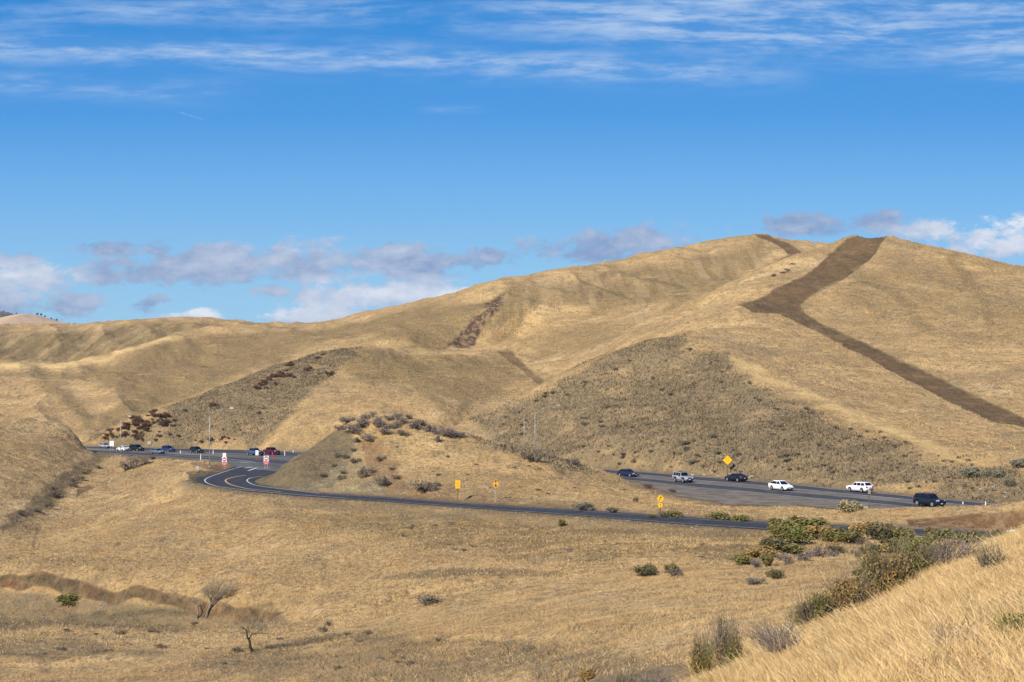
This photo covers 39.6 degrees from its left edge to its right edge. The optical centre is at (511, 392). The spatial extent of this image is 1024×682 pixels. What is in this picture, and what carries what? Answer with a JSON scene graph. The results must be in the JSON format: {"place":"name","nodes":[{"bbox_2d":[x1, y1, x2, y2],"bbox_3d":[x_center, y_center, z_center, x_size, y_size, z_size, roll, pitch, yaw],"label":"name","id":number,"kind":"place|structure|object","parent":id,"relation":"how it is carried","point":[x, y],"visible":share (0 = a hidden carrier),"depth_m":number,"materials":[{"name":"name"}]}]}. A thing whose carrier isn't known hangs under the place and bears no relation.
{"place":"outdoors","nodes":[
{"label":"outdoors","id":0,"kind":"place"},
{"bbox_2d":[0,314,68,323],"bbox_3d":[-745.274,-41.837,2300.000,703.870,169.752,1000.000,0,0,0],"label":"distant hill","id":1,"kind":"structure","parent":0,"point":[23,318],"depth_m":2225.11,"materials":[{"name":"beige plant"}]},
{"bbox_2d":[0,233,1023,681],"bbox_3d":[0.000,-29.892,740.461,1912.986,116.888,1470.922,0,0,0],"label":"grassy hills","id":2,"kind":"structure","parent":0,"point":[150,355],"depth_m":308.69,"materials":[{"name":"beige plant"}]},
{"bbox_2d":[55,592,81,604],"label":"green shrub","id":3,"kind":"object","parent":2,"relation":"on","point":[67,599],"visible":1,"depth_m":177.77,"materials":[{"name":"green plant"}]},
{"bbox_2d":[118,461,133,470],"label":"bare shrub","id":4,"kind":"object","parent":2,"relation":"on","point":[126,466],"visible":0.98,"depth_m":346.34,"materials":[{"name":"grey plant"}]},
{"bbox_2d":[127,454,141,467],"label":"bare shrub","id":5,"kind":"object","parent":2,"relation":"on","point":[135,462],"visible":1,"depth_m":346.28,"materials":[{"name":"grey plant"}]},
{"bbox_2d":[198,573,238,618],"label":"bare tree","id":6,"kind":"object","parent":2,"relation":"on","point":[214,591],"visible":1,"depth_m":166.07,"materials":[{"name":"grey plant"}]},
{"bbox_2d":[208,408,232,466],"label":"street lamp","id":7,"kind":"object","parent":2,"relation":"on","point":[209,436],"visible":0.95,"depth_m":312.16,"materials":[{"name":"metal"}]},
{"bbox_2d":[222,453,226,468],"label":"wrong way sign","id":8,"kind":"object","parent":2,"relation":"on","point":[224,460],"visible":1,"depth_m":303.36,"materials":[{"name":"metal"}]},
{"bbox_2d":[228,611,271,651],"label":"bare tree","id":9,"kind":"object","parent":2,"relation":"on","point":[258,626],"visible":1,"depth_m":119.08,"materials":[{"name":"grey plant"}]},
{"bbox_2d":[224,449,299,470],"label":"intersection","id":10,"kind":"structure","parent":2,"relation":"on","point":[271,466],"depth_m":335.96,"materials":[{"name":"grey asphalt"}]},
{"bbox_2d":[338,416,354,422],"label":"bare shrub","id":11,"kind":"object","parent":2,"relation":"on","point":[347,420],"visible":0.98,"depth_m":262.60,"materials":[{"name":"grey plant"}]},
{"bbox_2d":[340,423,360,432],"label":"bare shrub","id":12,"kind":"object","parent":2,"relation":"on","point":[347,427],"visible":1,"depth_m":256.73,"materials":[{"name":"grey plant"}]},
{"bbox_2d":[358,466,374,477],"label":"brown shrub","id":13,"kind":"object","parent":2,"relation":"on","point":[362,471],"visible":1,"depth_m":237.21,"materials":[{"name":"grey plant"}]},
{"bbox_2d":[360,433,375,441],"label":"bare shrub","id":14,"kind":"object","parent":2,"relation":"on","point":[366,436],"visible":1,"depth_m":253.10,"materials":[{"name":"grey plant"}]},
{"bbox_2d":[372,417,386,426],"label":"bare shrub","id":15,"kind":"object","parent":2,"relation":"on","point":[377,421],"visible":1,"depth_m":257.23,"materials":[{"name":"grey plant"}]},
{"bbox_2d":[374,476,391,485],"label":"brown shrub","id":16,"kind":"object","parent":2,"relation":"on","point":[384,479],"visible":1,"depth_m":230.08,"materials":[{"name":"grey plant"}]},
{"bbox_2d":[0,458,769,681],"bbox_3d":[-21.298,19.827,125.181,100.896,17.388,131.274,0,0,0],"label":"rough weeds","id":17,"kind":"object","parent":2,"relation":"on","point":[290,658],"visible":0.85,"depth_m":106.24,"materials":[{"name":"beige plant"}]},
{"bbox_2d":[380,422,400,428],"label":"bare shrub","id":18,"kind":"object","parent":2,"relation":"on","point":[393,426],"visible":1,"depth_m":256.21,"materials":[{"name":"grey plant"}]},
{"bbox_2d":[406,419,425,428],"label":"bare shrub","id":19,"kind":"object","parent":2,"relation":"on","point":[415,424],"visible":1,"depth_m":255.28,"materials":[{"name":"grey plant"}]},
{"bbox_2d":[410,479,431,492],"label":"brown shrub","id":20,"kind":"object","parent":2,"relation":"on","point":[420,487],"visible":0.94,"depth_m":222.19,"materials":[{"name":"grey plant"}]},
{"bbox_2d":[416,594,444,604],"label":"brown shrub","id":21,"kind":"object","parent":2,"relation":"on","point":[427,599],"visible":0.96,"depth_m":130.06,"materials":[{"name":"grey plant"}]},
{"bbox_2d":[424,482,438,491],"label":"bare shrub","id":22,"kind":"object","parent":2,"relation":"on","point":[433,487],"visible":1,"depth_m":221.09,"materials":[{"name":"grey plant"}]},
{"bbox_2d":[437,426,450,436],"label":"bare shrub","id":23,"kind":"object","parent":2,"relation":"on","point":[443,432],"visible":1,"depth_m":252.22,"materials":[{"name":"grey plant"}]},
{"bbox_2d":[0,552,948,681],"bbox_3d":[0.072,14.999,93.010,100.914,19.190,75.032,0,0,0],"label":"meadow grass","id":24,"kind":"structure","parent":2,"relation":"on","point":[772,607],"depth_m":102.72,"materials":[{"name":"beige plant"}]},
{"bbox_2d":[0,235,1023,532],"bbox_3d":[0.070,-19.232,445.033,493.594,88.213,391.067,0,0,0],"label":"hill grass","id":25,"kind":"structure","parent":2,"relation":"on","point":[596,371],"depth_m":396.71,"materials":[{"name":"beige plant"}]},
{"bbox_2d":[521,452,545,461],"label":"brown shrub","id":26,"kind":"object","parent":2,"relation":"on","point":[530,458],"visible":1,"depth_m":242.41,"materials":[{"name":"grey plant"}]},
{"bbox_2d":[84,446,996,507],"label":"highway","id":27,"kind":"structure","parent":2,"relation":"on","point":[795,490],"depth_m":246.65,"materials":[{"name":"grey asphalt"}]},
{"bbox_2d":[129,444,143,450],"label":"suv car","id":28,"kind":"object","parent":27,"relation":"on","point":[136,447],"visible":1,"depth_m":395.71,"materials":[{"name":"teal paint"}]},
{"bbox_2d":[150,448,164,453],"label":"sedan car","id":29,"kind":"object","parent":27,"relation":"on","point":[156,450],"visible":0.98,"depth_m":377.44,"materials":[{"name":"blue paint"}]},
{"bbox_2d":[161,445,174,451],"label":"suv car","id":30,"kind":"object","parent":27,"relation":"on","point":[168,448],"visible":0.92,"depth_m":390.45,"materials":[{"name":"blue paint"}]},
{"bbox_2d":[189,446,203,452],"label":"suv car","id":31,"kind":"object","parent":27,"relation":"on","point":[196,449],"visible":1,"depth_m":383.85,"materials":[{"name":"teal paint"}]},
{"bbox_2d":[85,447,991,505],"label":"highway lane","id":32,"kind":"structure","parent":27,"relation":"attached to","point":[695,478],"depth_m":257.42,"materials":[{"name":"grey asphalt"}]},
{"bbox_2d":[246,448,263,455],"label":"pickup truck","id":33,"kind":"object","parent":32,"relation":"on","point":[251,451],"visible":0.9,"depth_m":368.10,"materials":[{"name":"blue paint"}]},
{"bbox_2d":[262,447,279,454],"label":"pickup truck","id":34,"kind":"object","parent":32,"relation":"on","point":[272,450],"visible":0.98,"depth_m":372.59,"materials":[{"name":"red paint"}]},
{"bbox_2d":[724,473,747,481],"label":"sedan car","id":35,"kind":"object","parent":32,"relation":"on","point":[737,477],"visible":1,"depth_m":260.10,"materials":[{"name":"black paint"}]},
{"bbox_2d":[846,481,872,492],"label":"suv car","id":36,"kind":"object","parent":32,"relation":"on","point":[862,487],"visible":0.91,"depth_m":231.59,"materials":[{"name":"white paint"}]},
{"bbox_2d":[617,469,638,476],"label":"sedan car","id":37,"kind":"object","parent":27,"relation":"on","point":[628,472],"visible":0.99,"depth_m":275.37,"materials":[{"name":"blue paint"}]},
{"bbox_2d":[672,471,693,482],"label":"off road car","id":38,"kind":"object","parent":27,"relation":"on","point":[682,476],"visible":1,"depth_m":257.74,"materials":[{"name":"silver paint"}]},
{"bbox_2d":[768,480,792,490],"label":"hatchback car","id":39,"kind":"object","parent":27,"relation":"on","point":[782,485],"visible":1,"depth_m":236.33,"materials":[{"name":"white paint"}]},
{"bbox_2d":[913,492,945,506],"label":"suv car","id":40,"kind":"object","parent":27,"relation":"on","point":[930,499],"visible":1,"depth_m":203.41,"materials":[{"name":"black paint"}]},
{"bbox_2d":[89,331,1023,502],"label":"hill scrub","id":41,"kind":"object","parent":2,"relation":"on","point":[618,425],"visible":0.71,"depth_m":317.38,"materials":[{"name":"brown plant"}]},
{"bbox_2d":[571,501,593,510],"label":"sage shrub","id":42,"kind":"object","parent":2,"relation":"on","point":[586,505],"visible":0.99,"depth_m":196.89,"materials":[{"name":"grey plant"}]},
{"bbox_2d":[578,667,594,681],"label":"browning shrub","id":43,"kind":"object","parent":2,"relation":"on","point":[584,673],"visible":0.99,"depth_m":56.97,"materials":[{"name":"brown plant"}]},
{"bbox_2d":[603,661,643,681],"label":"green bush","id":44,"kind":"object","parent":2,"relation":"on","point":[623,678],"visible":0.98,"depth_m":44.96,"materials":[{"name":"green plant"}]},
{"bbox_2d":[630,565,657,575],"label":"evergreen shrub","id":45,"kind":"object","parent":2,"relation":"on","point":[645,569],"visible":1,"depth_m":125.28,"materials":[{"name":"green plant"}]},
{"bbox_2d":[633,663,686,681],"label":"bare bush","id":46,"kind":"object","parent":2,"relation":"on","point":[664,679],"visible":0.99,"depth_m":43.01,"materials":[{"name":"grey plant"}]},
{"bbox_2d":[663,563,678,569],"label":"green shrub","id":47,"kind":"object","parent":2,"relation":"on","point":[674,565],"visible":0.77,"depth_m":128.31,"materials":[{"name":"green plant"}]},
{"bbox_2d":[662,568,683,576],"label":"brown shrub","id":48,"kind":"object","parent":2,"relation":"on","point":[674,571],"visible":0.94,"depth_m":120.57,"materials":[{"name":"grey plant"}]},
{"bbox_2d":[664,510,684,517],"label":"green shrub","id":49,"kind":"object","parent":2,"relation":"on","point":[674,513],"visible":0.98,"depth_m":186.05,"materials":[{"name":"green plant"}]},
{"bbox_2d":[686,625,715,675],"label":"green bush","id":50,"kind":"object","parent":2,"relation":"on","point":[699,659],"visible":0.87,"depth_m":43.85,"materials":[{"name":"green plant"}]},
{"bbox_2d":[703,511,731,519],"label":"green shrub","id":51,"kind":"object","parent":2,"relation":"on","point":[719,515],"visible":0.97,"depth_m":182.42,"materials":[{"name":"green plant"}]},
{"bbox_2d":[704,602,746,669],"bbox_3d":[6.442,7.351,43.066,1.400,2.314,1.154,0,0,0],"label":"green bush","id":52,"kind":"object","parent":2,"relation":"on","point":[721,644],"visible":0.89,"depth_m":42.88,"materials":[{"name":"green plant"}]},
{"bbox_2d":[723,455,731,475],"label":"merge sign","id":53,"kind":"object","parent":2,"relation":"on","point":[727,459],"visible":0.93,"depth_m":272.34,"materials":[{"name":"yellow metal"}]},
{"bbox_2d":[730,515,749,520],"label":"green shrub","id":54,"kind":"object","parent":2,"relation":"on","point":[739,518],"visible":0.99,"depth_m":180.15,"materials":[{"name":"green plant"}]},
{"bbox_2d":[731,552,752,564],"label":"green shrub","id":55,"kind":"object","parent":2,"relation":"on","point":[740,559],"visible":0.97,"depth_m":129.34,"materials":[{"name":"green plant"}]},
{"bbox_2d":[749,558,762,567],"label":"bare shrub","id":56,"kind":"object","parent":2,"relation":"on","point":[755,563],"visible":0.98,"depth_m":122.69,"materials":[{"name":"grey plant"}]},
{"bbox_2d":[745,575,767,584],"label":"bare shrub","id":57,"kind":"object","parent":2,"relation":"on","point":[754,581],"visible":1,"depth_m":106.56,"materials":[{"name":"grey plant"}]},
{"bbox_2d":[742,545,779,556],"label":"browning shrub","id":58,"kind":"object","parent":2,"relation":"on","point":[756,551],"visible":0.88,"depth_m":135.43,"materials":[{"name":"brown plant"}]},
{"bbox_2d":[758,553,774,566],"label":"green shrub","id":59,"kind":"object","parent":2,"relation":"on","point":[767,559],"visible":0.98,"depth_m":125.62,"materials":[{"name":"green plant"}]},
{"bbox_2d":[733,604,806,651],"bbox_3d":[7.482,6.789,40.847,2.370,1.456,2.315,0,0,0],"label":"bare bush","id":60,"kind":"object","parent":2,"relation":"on","point":[761,637],"visible":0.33,"depth_m":40.97,"materials":[{"name":"grey plant"}]},
{"bbox_2d":[756,537,793,549],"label":"evergreen shrub","id":61,"kind":"object","parent":2,"relation":"on","point":[767,541],"visible":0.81,"depth_m":141.44,"materials":[{"name":"green plant"}]},
{"bbox_2d":[765,569,784,578],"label":"evergreen shrub","id":62,"kind":"object","parent":2,"relation":"on","point":[777,574],"visible":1,"depth_m":109.48,"materials":[{"name":"green plant"}]},
{"bbox_2d":[764,521,791,537],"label":"green shrub","id":63,"kind":"object","parent":2,"relation":"on","point":[776,530],"visible":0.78,"depth_m":157.62,"materials":[{"name":"green plant"}]},
{"bbox_2d":[747,618,813,654],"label":"bare bush","id":64,"kind":"object","parent":2,"relation":"on","point":[772,645],"visible":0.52,"depth_m":36.45,"materials":[{"name":"grey plant"}]},
{"bbox_2d":[767,518,793,528],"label":"green shrub","id":65,"kind":"object","parent":2,"relation":"on","point":[775,520],"visible":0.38,"depth_m":166.78,"materials":[{"name":"green plant"}]},
{"bbox_2d":[776,553,794,564],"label":"bare shrub","id":66,"kind":"object","parent":2,"relation":"on","point":[787,561],"visible":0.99,"depth_m":125.33,"materials":[{"name":"grey plant"}]},
{"bbox_2d":[768,542,806,553],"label":"green shrub","id":67,"kind":"object","parent":2,"relation":"on","point":[792,548],"visible":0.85,"depth_m":140.35,"materials":[{"name":"green plant"}]},
{"bbox_2d":[780,524,815,542],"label":"green shrub","id":68,"kind":"object","parent":2,"relation":"on","point":[797,536],"visible":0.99,"depth_m":150.57,"materials":[{"name":"green plant"}]},
{"bbox_2d":[794,551,812,560],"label":"bare shrub","id":69,"kind":"object","parent":2,"relation":"on","point":[807,556],"visible":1,"depth_m":131.47,"materials":[{"name":"grey plant"}]},
{"bbox_2d":[787,515,829,532],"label":"green shrub","id":70,"kind":"object","parent":2,"relation":"on","point":[805,522],"visible":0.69,"depth_m":164.85,"materials":[{"name":"green plant"}]},
{"bbox_2d":[786,569,848,629],"bbox_3d":[9.420,6.419,44.031,2.016,2.070,1.507,0,0,14],"label":"green bush","id":71,"kind":"object","parent":2,"relation":"on","point":[816,604],"visible":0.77,"depth_m":43.88,"materials":[{"name":"green plant"}]},
{"bbox_2d":[802,525,835,539],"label":"browning shrub","id":72,"kind":"object","parent":2,"relation":"on","point":[813,531],"visible":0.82,"depth_m":156.27,"materials":[{"name":"brown plant"}]},
{"bbox_2d":[807,546,830,557],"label":"bare shrub","id":73,"kind":"object","parent":2,"relation":"on","point":[817,552],"visible":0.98,"depth_m":138.68,"materials":[{"name":"grey plant"}]},
{"bbox_2d":[826,550,839,557],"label":"bare shrub","id":74,"kind":"object","parent":2,"relation":"on","point":[835,553],"visible":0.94,"depth_m":137.01,"materials":[{"name":"grey plant"}]},
{"bbox_2d":[819,526,848,542],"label":"green shrub","id":75,"kind":"object","parent":2,"relation":"on","point":[830,535],"visible":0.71,"depth_m":155.27,"materials":[{"name":"green plant"}]},
{"bbox_2d":[825,544,845,552],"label":"evergreen shrub","id":76,"kind":"object","parent":2,"relation":"on","point":[834,548],"visible":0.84,"depth_m":144.67,"materials":[{"name":"green plant"}]},
{"bbox_2d":[803,549,881,610],"bbox_3d":[10.616,6.058,44.986,2.682,2.138,2.177,0,0,0],"label":"browning bush","id":77,"kind":"object","parent":2,"relation":"on","point":[852,591],"visible":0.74,"depth_m":44.76,"materials":[{"name":"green plant"}]},
{"bbox_2d":[673,521,1023,681],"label":"tall grass","id":78,"kind":"structure","parent":2,"relation":"on","point":[816,672],"depth_m":24.47,"materials":[{"name":"plant"}]},
{"bbox_2d":[834,529,863,542],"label":"green shrub","id":79,"kind":"object","parent":2,"relation":"on","point":[842,536],"visible":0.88,"depth_m":151.95,"materials":[{"name":"green plant"}]},
{"bbox_2d":[835,499,863,511],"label":"pale shrub","id":80,"kind":"object","parent":2,"relation":"on","point":[852,505],"visible":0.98,"depth_m":187.27,"materials":[{"name":"yellow plant"}]},
{"bbox_2d":[848,520,875,535],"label":"browning shrub","id":81,"kind":"object","parent":2,"relation":"on","point":[860,527],"visible":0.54,"depth_m":162.70,"materials":[{"name":"brown plant"}]},
{"bbox_2d":[859,543,880,551],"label":"evergreen shrub","id":82,"kind":"object","parent":2,"relation":"on","point":[873,548],"visible":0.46,"depth_m":143.09,"materials":[{"name":"green plant"}]},
{"bbox_2d":[837,521,923,598],"bbox_3d":[11.972,5.335,46.031,2.463,2.734,2.710,0,0,-43],"label":"green bush","id":83,"kind":"object","parent":2,"relation":"on","point":[888,574],"visible":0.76,"depth_m":45.76,"materials":[{"name":"green plant"}]},
{"bbox_2d":[863,521,901,538],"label":"evergreen shrub","id":84,"kind":"object","parent":2,"relation":"on","point":[870,530],"visible":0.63,"depth_m":155.45,"materials":[{"name":"green plant"}]},
{"bbox_2d":[876,525,904,541],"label":"evergreen shrub","id":85,"kind":"object","parent":2,"relation":"on","point":[884,533],"visible":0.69,"depth_m":150.37,"materials":[{"name":"green plant"}]},
{"bbox_2d":[879,537,902,548],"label":"green shrub","id":86,"kind":"object","parent":2,"relation":"on","point":[889,542],"visible":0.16,"depth_m":142.51,"materials":[{"name":"green plant"}]},
{"bbox_2d":[894,527,914,540],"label":"green shrub","id":87,"kind":"object","parent":2,"relation":"on","point":[901,531],"visible":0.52,"depth_m":148.86,"materials":[{"name":"green plant"}]},
{"bbox_2d":[881,497,946,579],"bbox_3d":[13.119,4.886,47.059,2.615,2.818,1.895,0,0,0],"label":"green bush","id":88,"kind":"object","parent":2,"relation":"on","point":[922,563],"visible":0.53,"depth_m":46.79,"materials":[{"name":"green plant"}]},
{"bbox_2d":[898,533,937,549],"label":"green shrub","id":89,"kind":"object","parent":2,"relation":"on","point":[903,538],"visible":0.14,"depth_m":139.59,"materials":[{"name":"green plant"}]},
{"bbox_2d":[923,527,955,541],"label":"green shrub","id":90,"kind":"object","parent":2,"relation":"on","point":[944,533],"visible":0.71,"depth_m":144.59,"materials":[{"name":"green plant"}]},
{"bbox_2d":[928,538,962,550],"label":"browning shrub","id":91,"kind":"object","parent":2,"relation":"on","point":[945,545],"visible":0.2,"depth_m":118.71,"materials":[{"name":"brown plant"}]},
{"bbox_2d":[914,604,993,647],"bbox_3d":[6.447,3.302,19.983,1.633,0.637,1.292,0,0,0],"label":"grey weed","id":92,"kind":"object","parent":2,"relation":"on","point":[941,628],"visible":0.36,"depth_m":20.09,"materials":[{"name":"beige plant"}]},
{"bbox_2d":[921,523,998,565],"bbox_3d":[14.557,4.981,46.533,2.783,1.534,2.083,0,0,0],"label":"bare bush","id":93,"kind":"object","parent":2,"relation":"on","point":[937,558],"visible":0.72,"depth_m":46.36,"materials":[{"name":"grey plant"}]},
{"bbox_2d":[951,529,983,543],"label":"green shrub","id":94,"kind":"object","parent":2,"relation":"on","point":[963,534],"visible":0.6,"depth_m":142.06,"materials":[{"name":"green plant"}]},
{"bbox_2d":[961,466,979,476],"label":"sage shrub","id":95,"kind":"object","parent":2,"relation":"on","point":[974,470],"visible":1,"depth_m":226.60,"materials":[{"name":"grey plant"}]},
{"bbox_2d":[962,534,1013,570],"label":"pale bush","id":96,"kind":"object","parent":2,"relation":"on","point":[986,557],"visible":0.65,"depth_m":41.93,"materials":[{"name":"yellow plant"}]},
{"bbox_2d":[991,469,1004,477],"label":"sage shrub","id":97,"kind":"object","parent":2,"relation":"on","point":[998,473],"visible":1,"depth_m":223.20,"materials":[{"name":"grey plant"}]},
{"bbox_2d":[982,597,1023,637],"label":"green tuft","id":98,"kind":"object","parent":2,"relation":"on","point":[1004,619],"visible":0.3,"depth_m":19.00,"materials":[{"name":"green plant"}]},
{"bbox_2d":[1002,477,1015,486],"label":"sage shrub","id":99,"kind":"object","parent":2,"relation":"on","point":[1009,482],"visible":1,"depth_m":217.10,"materials":[{"name":"grey plant"}]},
{"bbox_2d":[1009,458,1023,467],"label":"sage shrub","id":100,"kind":"object","parent":2,"relation":"on","point":[1016,462],"visible":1,"depth_m":231.17,"materials":[{"name":"grey plant"}]},
{"bbox_2d":[0,0,1023,323],"label":"sky","id":101,"kind":"structure","parent":0,"point":[263,161],"materials":[{"name":"blue"}]},
{"bbox_2d":[195,466,1002,536],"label":"ramp road","id":102,"kind":"structure","parent":0,"point":[217,480],"depth_m":206.90,"materials":[{"name":"grey asphalt"}]},
{"bbox_2d":[640,482,900,509],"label":"shoulder gravel","id":103,"kind":"structure","parent":0,"point":[730,497],"depth_m":218.77,"materials":[{"name":"grey gravel"}]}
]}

